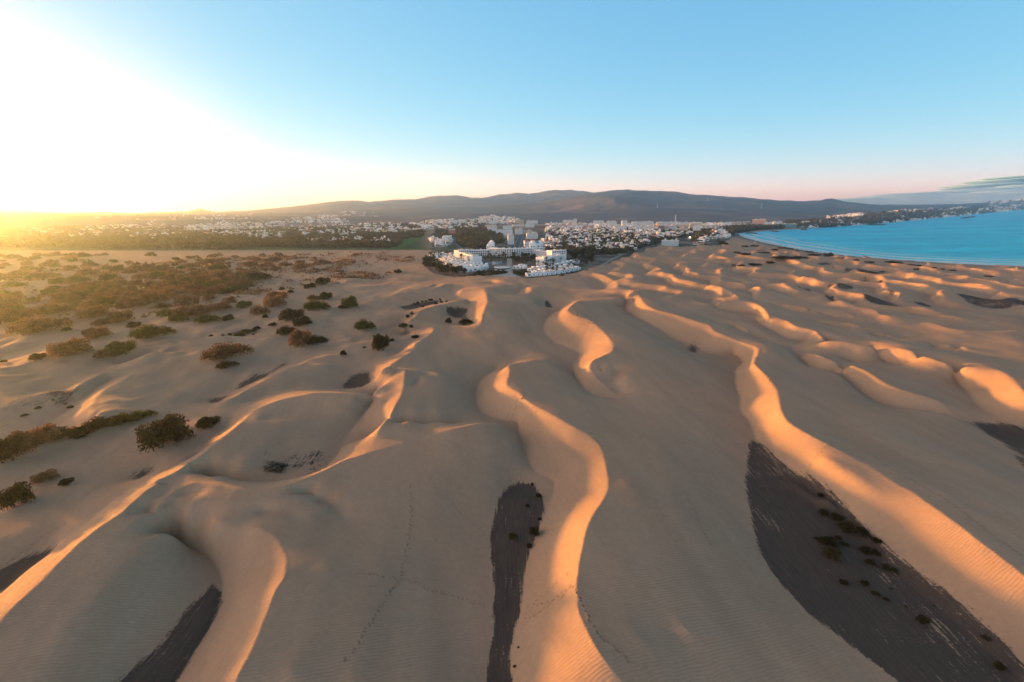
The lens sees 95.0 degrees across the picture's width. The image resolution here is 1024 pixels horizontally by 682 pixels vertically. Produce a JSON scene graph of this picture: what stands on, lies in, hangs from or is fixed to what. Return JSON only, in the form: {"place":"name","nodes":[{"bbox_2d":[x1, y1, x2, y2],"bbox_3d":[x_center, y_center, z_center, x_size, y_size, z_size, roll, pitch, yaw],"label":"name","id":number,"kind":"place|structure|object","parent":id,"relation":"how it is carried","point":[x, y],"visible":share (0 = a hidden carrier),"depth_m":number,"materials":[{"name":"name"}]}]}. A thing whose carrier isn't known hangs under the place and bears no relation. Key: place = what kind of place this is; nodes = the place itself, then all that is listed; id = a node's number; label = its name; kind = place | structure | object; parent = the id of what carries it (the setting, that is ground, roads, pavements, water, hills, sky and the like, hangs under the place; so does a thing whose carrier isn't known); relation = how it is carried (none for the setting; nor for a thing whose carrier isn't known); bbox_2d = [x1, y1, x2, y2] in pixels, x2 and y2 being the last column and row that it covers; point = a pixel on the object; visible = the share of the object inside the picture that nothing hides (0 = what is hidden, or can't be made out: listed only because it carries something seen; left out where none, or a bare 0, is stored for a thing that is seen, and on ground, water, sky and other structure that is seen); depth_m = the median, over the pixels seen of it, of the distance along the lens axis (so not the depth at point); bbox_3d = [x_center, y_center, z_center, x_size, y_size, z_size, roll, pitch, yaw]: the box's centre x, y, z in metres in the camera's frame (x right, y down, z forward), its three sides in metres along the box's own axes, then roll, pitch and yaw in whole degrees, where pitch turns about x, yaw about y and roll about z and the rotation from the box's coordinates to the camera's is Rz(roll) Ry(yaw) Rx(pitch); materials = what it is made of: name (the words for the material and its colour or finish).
{"place":"outdoors","nodes":[
{"label":"outdoors","id":0,"kind":"place"},
{"bbox_2d":[0,189,1023,681],"bbox_3d":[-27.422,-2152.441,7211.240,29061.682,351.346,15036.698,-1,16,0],"label":"ground","id":1,"kind":"structure","parent":0,"point":[670,451],"depth_m":129.12,"materials":[{"name":"beige sand"}]},
{"bbox_2d":[0,433,24,462],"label":"shrub","id":2,"kind":"object","parent":1,"relation":"on","point":[9,449],"visible":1,"depth_m":137.71,"materials":[{"name":"green plant"}]},
{"bbox_2d":[0,291,25,299],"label":"shrub","id":3,"kind":"object","parent":1,"relation":"on","point":[13,294],"visible":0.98,"depth_m":394.82,"materials":[{"name":"brown plant"}]},
{"bbox_2d":[0,281,28,287],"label":"shrub","id":4,"kind":"object","parent":1,"relation":"on","point":[8,284],"visible":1,"depth_m":471.41,"materials":[{"name":"yellow plant"}]},
{"bbox_2d":[0,481,36,510],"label":"shrub","id":5,"kind":"object","parent":1,"relation":"on","point":[20,492],"visible":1,"depth_m":118.05,"materials":[{"name":"green plant"}]},
{"bbox_2d":[0,306,36,323],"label":"shrub","id":6,"kind":"object","parent":1,"relation":"on","point":[7,315],"visible":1,"depth_m":314.67,"materials":[{"name":"brown plant"}]},
{"bbox_2d":[7,270,30,275],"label":"shrub","id":7,"kind":"object","parent":1,"relation":"on","point":[15,272],"visible":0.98,"depth_m":566.75,"materials":[{"name":"yellow plant"}]},
{"bbox_2d":[4,426,46,455],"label":"shrub","id":8,"kind":"object","parent":1,"relation":"on","point":[32,438],"visible":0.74,"depth_m":142.07,"materials":[{"name":"brown plant"}]},
{"bbox_2d":[18,265,35,270],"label":"shrub","id":9,"kind":"object","parent":1,"relation":"on","point":[25,268],"visible":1,"depth_m":606.34,"materials":[{"name":"yellow plant"}]},
{"bbox_2d":[27,352,46,360],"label":"shrub","id":10,"kind":"object","parent":1,"relation":"on","point":[35,356],"visible":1,"depth_m":224.70,"materials":[{"name":"green plant"}]},
{"bbox_2d":[4,314,73,335],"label":"shrub","id":11,"kind":"object","parent":1,"relation":"on","point":[31,325],"visible":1,"depth_m":284.86,"materials":[{"name":"brown plant"}]},
{"bbox_2d":[31,272,48,278],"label":"shrub","id":12,"kind":"object","parent":1,"relation":"on","point":[38,275],"visible":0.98,"depth_m":535.66,"materials":[{"name":"brown plant"}]},
{"bbox_2d":[29,468,59,484],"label":"shrub","id":13,"kind":"object","parent":1,"relation":"on","point":[49,474],"visible":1,"depth_m":128.83,"materials":[{"name":"brown plant"}]},
{"bbox_2d":[26,423,64,446],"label":"shrub","id":14,"kind":"object","parent":1,"relation":"on","point":[48,428],"visible":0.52,"depth_m":147.77,"materials":[{"name":"brown plant"}]},
{"bbox_2d":[40,288,56,294],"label":"shrub","id":15,"kind":"object","parent":1,"relation":"on","point":[46,291],"visible":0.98,"depth_m":434.93,"materials":[{"name":"green plant"}]},
{"bbox_2d":[32,302,77,314],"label":"shrub","id":16,"kind":"object","parent":1,"relation":"on","point":[45,308],"visible":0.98,"depth_m":339.31,"materials":[{"name":"brown plant"}]},
{"bbox_2d":[47,277,64,283],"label":"shrub","id":17,"kind":"object","parent":1,"relation":"on","point":[57,280],"visible":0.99,"depth_m":488.00,"materials":[{"name":"green plant"}]},
{"bbox_2d":[47,426,75,439],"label":"shrub","id":18,"kind":"object","parent":1,"relation":"on","point":[66,431],"visible":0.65,"depth_m":150.55,"materials":[{"name":"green plant"}]},
{"bbox_2d":[48,292,77,303],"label":"shrub","id":19,"kind":"object","parent":1,"relation":"on","point":[60,298],"visible":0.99,"depth_m":388.22,"materials":[{"name":"brown plant"}]},
{"bbox_2d":[57,477,74,485],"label":"shrub","id":20,"kind":"object","parent":1,"relation":"on","point":[64,481],"visible":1,"depth_m":127.99,"materials":[{"name":"green plant"}]},
{"bbox_2d":[45,336,94,358],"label":"shrub","id":21,"kind":"object","parent":1,"relation":"on","point":[72,345],"visible":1,"depth_m":230.28,"materials":[{"name":"brown plant"}]},
{"bbox_2d":[64,275,91,282],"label":"shrub","id":22,"kind":"object","parent":1,"relation":"on","point":[75,278],"visible":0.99,"depth_m":497.68,"materials":[{"name":"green plant"}]},
{"bbox_2d":[68,290,89,299],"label":"shrub","id":23,"kind":"object","parent":1,"relation":"on","point":[81,294],"visible":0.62,"depth_m":406.01,"materials":[{"name":"brown plant"}]},
{"bbox_2d":[67,426,93,439],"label":"shrub","id":24,"kind":"object","parent":1,"relation":"on","point":[78,432],"visible":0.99,"depth_m":150.99,"materials":[{"name":"green plant"}]},
{"bbox_2d":[77,298,96,308],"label":"shrub","id":25,"kind":"object","parent":1,"relation":"on","point":[84,304],"visible":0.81,"depth_m":367.98,"materials":[{"name":"brown plant"}]},
{"bbox_2d":[76,268,102,274],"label":"shrub","id":26,"kind":"object","parent":1,"relation":"on","point":[85,271],"visible":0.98,"depth_m":562.74,"materials":[{"name":"brown plant"}]},
{"bbox_2d":[75,304,111,319],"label":"shrub","id":27,"kind":"object","parent":1,"relation":"on","point":[94,310],"visible":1,"depth_m":325.72,"materials":[{"name":"brown plant"}]},
{"bbox_2d":[83,325,113,339],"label":"shrub","id":28,"kind":"object","parent":1,"relation":"on","point":[100,331],"visible":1,"depth_m":275.28,"materials":[{"name":"brown plant"}]},
{"bbox_2d":[89,318,115,325],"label":"shrub","id":29,"kind":"object","parent":1,"relation":"on","point":[103,321],"visible":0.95,"depth_m":306.59,"materials":[{"name":"brown plant"}]},
{"bbox_2d":[78,415,127,432],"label":"shrub","id":30,"kind":"object","parent":1,"relation":"on","point":[99,422],"visible":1,"depth_m":155.23,"materials":[{"name":"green plant"}]},
{"bbox_2d":[91,296,116,307],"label":"shrub","id":31,"kind":"object","parent":1,"relation":"on","point":[108,301],"visible":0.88,"depth_m":372.56,"materials":[{"name":"green plant"}]},
{"bbox_2d":[92,349,115,357],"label":"shrub","id":32,"kind":"object","parent":1,"relation":"on","point":[101,353],"visible":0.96,"depth_m":233.81,"materials":[{"name":"brown plant"}]},
{"bbox_2d":[97,273,118,280],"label":"shrub","id":33,"kind":"object","parent":1,"relation":"on","point":[105,277],"visible":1,"depth_m":512.43,"materials":[{"name":"green plant"}]},
{"bbox_2d":[105,310,133,323],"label":"shrub","id":34,"kind":"object","parent":1,"relation":"on","point":[117,316],"visible":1,"depth_m":312.03,"materials":[{"name":"brown plant"}]},
{"bbox_2d":[108,412,131,426],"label":"shrub","id":35,"kind":"object","parent":1,"relation":"on","point":[123,415],"visible":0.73,"depth_m":160.10,"materials":[{"name":"green plant"}]},
{"bbox_2d":[104,339,137,356],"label":"shrub","id":36,"kind":"object","parent":1,"relation":"on","point":[117,348],"visible":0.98,"depth_m":238.69,"materials":[{"name":"green plant"}]},
{"bbox_2d":[126,321,141,327],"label":"shrub","id":37,"kind":"object","parent":1,"relation":"on","point":[133,324],"visible":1,"depth_m":299.09,"materials":[{"name":"brown plant"}]},
{"bbox_2d":[122,296,148,308],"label":"shrub","id":38,"kind":"object","parent":1,"relation":"on","point":[138,301],"visible":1,"depth_m":358.63,"materials":[{"name":"brown plant"}]},
{"bbox_2d":[130,272,153,279],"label":"shrub","id":39,"kind":"object","parent":1,"relation":"on","point":[143,275],"visible":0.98,"depth_m":521.38,"materials":[{"name":"brown plant"}]},
{"bbox_2d":[126,409,158,422],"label":"shrub","id":40,"kind":"object","parent":1,"relation":"on","point":[137,415],"visible":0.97,"depth_m":163.78,"materials":[{"name":"green plant"}]},
{"bbox_2d":[139,280,159,287],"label":"shrub","id":41,"kind":"object","parent":1,"relation":"on","point":[147,284],"visible":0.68,"depth_m":449.16,"materials":[{"name":"brown plant"}]},
{"bbox_2d":[126,324,176,339],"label":"shrub","id":42,"kind":"object","parent":1,"relation":"on","point":[150,330],"visible":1,"depth_m":269.10,"materials":[{"name":"green plant"}]},
{"bbox_2d":[138,291,169,303],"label":"shrub","id":43,"kind":"object","parent":1,"relation":"on","point":[149,297],"visible":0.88,"depth_m":369.51,"materials":[{"name":"brown plant"}]},
{"bbox_2d":[152,265,172,271],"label":"shrub","id":44,"kind":"object","parent":1,"relation":"on","point":[159,268],"visible":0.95,"depth_m":586.76,"materials":[{"name":"brown plant"}]},
{"bbox_2d":[155,308,172,316],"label":"shrub","id":45,"kind":"object","parent":1,"relation":"on","point":[164,312],"visible":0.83,"depth_m":321.43,"materials":[{"name":"green plant"}]},
{"bbox_2d":[134,411,196,453],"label":"shrub","id":46,"kind":"object","parent":1,"relation":"on","point":[157,432],"visible":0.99,"depth_m":142.79,"materials":[{"name":"green plant"}]},
{"bbox_2d":[168,313,189,321],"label":"shrub","id":47,"kind":"object","parent":1,"relation":"on","point":[180,316],"visible":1,"depth_m":316.16,"materials":[{"name":"green plant"}]},
{"bbox_2d":[170,306,197,316],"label":"shrub","id":48,"kind":"object","parent":1,"relation":"on","point":[186,311],"visible":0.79,"depth_m":322.85,"materials":[{"name":"brown plant"}]},
{"bbox_2d":[172,294,200,306],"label":"shrub","id":49,"kind":"object","parent":1,"relation":"on","point":[185,300],"visible":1,"depth_m":359.83,"materials":[{"name":"brown plant"}]},
{"bbox_2d":[193,303,213,316],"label":"shrub","id":50,"kind":"object","parent":1,"relation":"on","point":[204,309],"visible":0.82,"depth_m":331.30,"materials":[{"name":"brown plant"}]},
{"bbox_2d":[193,313,221,323],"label":"shrub","id":51,"kind":"object","parent":1,"relation":"on","point":[204,318],"visible":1,"depth_m":309.90,"materials":[{"name":"green plant"}]},
{"bbox_2d":[195,415,221,428],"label":"shrub","id":52,"kind":"object","parent":1,"relation":"on","point":[205,422],"visible":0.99,"depth_m":157.71,"materials":[{"name":"green plant"}]},
{"bbox_2d":[0,251,417,323],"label":"scrub","id":53,"kind":"object","parent":1,"relation":"on","point":[287,258],"visible":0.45,"depth_m":566.26,"materials":[{"name":"green plant"}]},
{"bbox_2d":[202,280,222,287],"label":"shrub","id":54,"kind":"object","parent":1,"relation":"on","point":[209,283],"visible":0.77,"depth_m":446.58,"materials":[{"name":"green plant"}]},
{"bbox_2d":[207,264,228,270],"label":"shrub","id":55,"kind":"object","parent":1,"relation":"on","point":[213,267],"visible":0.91,"depth_m":575.38,"materials":[{"name":"green plant"}]},
{"bbox_2d":[207,269,231,279],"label":"shrub","id":56,"kind":"object","parent":1,"relation":"on","point":[215,274],"visible":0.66,"depth_m":483.20,"materials":[{"name":"brown plant"}]},
{"bbox_2d":[211,301,232,310],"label":"shrub","id":57,"kind":"object","parent":1,"relation":"on","point":[221,305],"visible":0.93,"depth_m":344.58,"materials":[{"name":"brown plant"}]},
{"bbox_2d":[199,340,254,361],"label":"shrub","id":58,"kind":"object","parent":1,"relation":"on","point":[224,350],"visible":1,"depth_m":227.42,"materials":[{"name":"brown plant"}]},
{"bbox_2d":[215,360,239,368],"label":"shrub","id":59,"kind":"object","parent":1,"relation":"on","point":[223,364],"visible":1,"depth_m":219.16,"materials":[{"name":"green plant"}]},
{"bbox_2d":[225,269,247,278],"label":"shrub","id":60,"kind":"object","parent":1,"relation":"on","point":[238,273],"visible":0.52,"depth_m":478.94,"materials":[{"name":"brown plant"}]},
{"bbox_2d":[227,284,248,290],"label":"shrub","id":61,"kind":"object","parent":1,"relation":"on","point":[236,287],"visible":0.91,"depth_m":436.93,"materials":[{"name":"green plant"}]},
{"bbox_2d":[236,301,251,308],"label":"shrub","id":62,"kind":"object","parent":1,"relation":"on","point":[241,304],"visible":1,"depth_m":355.15,"materials":[{"name":"green plant"}]},
{"bbox_2d":[249,305,270,314],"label":"shrub","id":63,"kind":"object","parent":1,"relation":"on","point":[257,309],"visible":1,"depth_m":332.96,"materials":[{"name":"brown plant"}]},
{"bbox_2d":[246,270,273,279],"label":"shrub","id":64,"kind":"object","parent":1,"relation":"on","point":[253,275],"visible":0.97,"depth_m":488.41,"materials":[{"name":"green plant"}]},
{"bbox_2d":[263,293,286,307],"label":"shrub","id":65,"kind":"object","parent":1,"relation":"on","point":[278,300],"visible":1,"depth_m":353.57,"materials":[{"name":"brown plant"}]},
{"bbox_2d":[262,460,288,473],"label":"brush heap","id":66,"kind":"object","parent":1,"relation":"on","point":[276,467],"visible":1,"depth_m":131.95,"materials":[{"name":"brown plant"}]},
{"bbox_2d":[265,290,288,298],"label":"shrub","id":67,"kind":"object","parent":1,"relation":"on","point":[271,294],"visible":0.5,"depth_m":374.44,"materials":[{"name":"brown plant"}]},
{"bbox_2d":[276,325,297,334],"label":"shrub","id":68,"kind":"object","parent":1,"relation":"on","point":[284,330],"visible":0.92,"depth_m":275.62,"materials":[{"name":"green plant"}]},
{"bbox_2d":[277,308,305,321],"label":"shrub","id":69,"kind":"object","parent":1,"relation":"on","point":[288,314],"visible":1,"depth_m":305.34,"materials":[{"name":"green plant"}]},
{"bbox_2d":[287,329,311,347],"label":"shrub","id":70,"kind":"object","parent":1,"relation":"on","point":[296,337],"visible":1,"depth_m":255.34,"materials":[{"name":"brown plant"}]},
{"bbox_2d":[292,316,312,327],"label":"shrub","id":71,"kind":"object","parent":1,"relation":"on","point":[301,321],"visible":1,"depth_m":297.17,"materials":[{"name":"green plant"}]},
{"bbox_2d":[304,334,328,344],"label":"shrub","id":72,"kind":"object","parent":1,"relation":"on","point":[314,339],"visible":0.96,"depth_m":259.56,"materials":[{"name":"green plant"}]},
{"bbox_2d":[302,299,331,310],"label":"shrub","id":73,"kind":"object","parent":1,"relation":"on","point":[314,304],"visible":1,"depth_m":334.69,"materials":[{"name":"green plant"}]},
{"bbox_2d":[314,277,330,284],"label":"shrub","id":74,"kind":"object","parent":1,"relation":"on","point":[321,281],"visible":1,"depth_m":459.63,"materials":[{"name":"green plant"}]},
{"bbox_2d":[318,292,332,299],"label":"shrub","id":75,"kind":"object","parent":1,"relation":"on","point":[324,295],"visible":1,"depth_m":382.39,"materials":[{"name":"green plant"}]},
{"bbox_2d":[341,295,357,308],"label":"shrub","id":76,"kind":"object","parent":1,"relation":"on","point":[349,301],"visible":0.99,"depth_m":346.99,"materials":[{"name":"green plant"}]},
{"bbox_2d":[353,318,376,330],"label":"shrub","id":77,"kind":"object","parent":1,"relation":"on","point":[362,324],"visible":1,"depth_m":288.63,"materials":[{"name":"green plant"}]},
{"bbox_2d":[371,333,390,350],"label":"shrub","id":78,"kind":"object","parent":1,"relation":"on","point":[379,341],"visible":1,"depth_m":241.25,"materials":[{"name":"green plant"}]},
{"bbox_2d":[454,240,565,264],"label":"hotel","id":79,"kind":"structure","parent":1,"relation":"on","point":[535,247],"depth_m":709.22,"materials":[{"name":"white paint"}]},
{"bbox_2d":[459,249,564,256],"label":"window","id":80,"kind":"structure","parent":79,"relation":"in","point":[508,254],"depth_m":711.82,"materials":[{"name":"grey glass"}]},
{"bbox_2d":[0,198,1023,277],"bbox_3d":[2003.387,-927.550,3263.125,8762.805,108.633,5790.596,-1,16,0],"label":"woodland","id":81,"kind":"object","parent":1,"relation":"on","point":[292,237],"visible":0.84,"depth_m":1206.93,"materials":[{"name":"green plant"}]},
{"bbox_2d":[14,199,1021,249],"bbox_3d":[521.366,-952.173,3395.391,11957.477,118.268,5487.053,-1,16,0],"label":"houses","id":82,"kind":"structure","parent":1,"relation":"on","point":[723,233],"depth_m":1810.17,"materials":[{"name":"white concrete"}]},
{"bbox_2d":[526,232,537,238],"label":"hotel block","id":83,"kind":"structure","parent":1,"relation":"on","point":[532,235],"depth_m":1115.15,"materials":[{"name":"white paint"}]},
{"bbox_2d":[528,526,538,535],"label":"shrub","id":84,"kind":"object","parent":1,"relation":"on","point":[534,530],"visible":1,"depth_m":106.39,"materials":[{"name":"green plant"}]},
{"bbox_2d":[631,221,653,224],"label":"hotel block","id":85,"kind":"structure","parent":1,"relation":"on","point":[644,222],"depth_m":1723.36,"materials":[{"name":"white paint"}]},
{"bbox_2d":[631,225,654,229],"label":"hotel block","id":86,"kind":"structure","parent":1,"relation":"on","point":[645,227],"depth_m":1399.47,"materials":[{"name":"white paint"}]},
{"bbox_2d":[661,238,678,245],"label":"building","id":87,"kind":"structure","parent":1,"relation":"on","point":[671,242],"depth_m":868.89,"materials":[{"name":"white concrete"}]},
{"bbox_2d":[770,255,799,259],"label":"shrub","id":88,"kind":"object","parent":1,"relation":"on","point":[783,257],"visible":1,"depth_m":611.29,"materials":[{"name":"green plant"}]},
{"bbox_2d":[818,536,838,546],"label":"shrub","id":89,"kind":"object","parent":1,"relation":"on","point":[824,540],"visible":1,"depth_m":104.06,"materials":[{"name":"green plant"}]},
{"bbox_2d":[820,546,841,562],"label":"shrub","id":90,"kind":"object","parent":1,"relation":"on","point":[831,552],"visible":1,"depth_m":99.64,"materials":[{"name":"green plant"}]},
{"bbox_2d":[830,512,844,521],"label":"shrub","id":91,"kind":"object","parent":1,"relation":"on","point":[836,516],"visible":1,"depth_m":112.29,"materials":[{"name":"green plant"}]},
{"bbox_2d":[837,520,871,537],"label":"shrub","id":92,"kind":"object","parent":1,"relation":"on","point":[849,527],"visible":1,"depth_m":107.40,"materials":[{"name":"green plant"}]},
{"bbox_2d":[859,545,881,556],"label":"shrub","id":93,"kind":"object","parent":1,"relation":"on","point":[866,550],"visible":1,"depth_m":101.98,"materials":[{"name":"green plant"}]},
{"bbox_2d":[880,563,899,574],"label":"shrub","id":94,"kind":"object","parent":1,"relation":"on","point":[888,567],"visible":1,"depth_m":97.40,"materials":[{"name":"green plant"}]},
{"bbox_2d":[915,614,930,624],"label":"shrub","id":95,"kind":"object","parent":1,"relation":"on","point":[923,619],"visible":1,"depth_m":85.02,"materials":[{"name":"green plant"}]},
{"bbox_2d":[992,661,1006,671],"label":"shrub","id":96,"kind":"object","parent":1,"relation":"on","point":[999,665],"visible":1,"depth_m":76.68,"materials":[{"name":"green plant"}]},
{"bbox_2d":[0,0,1023,212],"label":"sky","id":97,"kind":"structure","parent":0,"point":[123,106],"materials":[{"name":"blue"}]},
{"bbox_2d":[511,234,525,247],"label":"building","id":98,"kind":"structure","parent":0,"point":[518,243],"depth_m":1029.95,"materials":[{"name":"concrete"}]},
{"bbox_2d":[736,210,1023,265],"bbox_3d":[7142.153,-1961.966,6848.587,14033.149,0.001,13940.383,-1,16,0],"label":"sea","id":99,"kind":"structure","parent":0,"point":[994,238],"depth_m":1012.42,"materials":[{"name":"liquid"}]},
{"bbox_2d":[812,184,1023,204],"bbox_3d":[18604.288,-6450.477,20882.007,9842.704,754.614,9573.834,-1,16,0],"label":"cloud","id":100,"kind":"structure","parent":0,"point":[982,195],"depth_m":18737.42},
{"bbox_2d":[940,175,1023,189],"bbox_3d":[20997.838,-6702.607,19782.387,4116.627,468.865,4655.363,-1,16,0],"label":"cloud","id":101,"kind":"structure","parent":0,"point":[1000,181],"depth_m":19237.35,"materials":[{"name":"white"}]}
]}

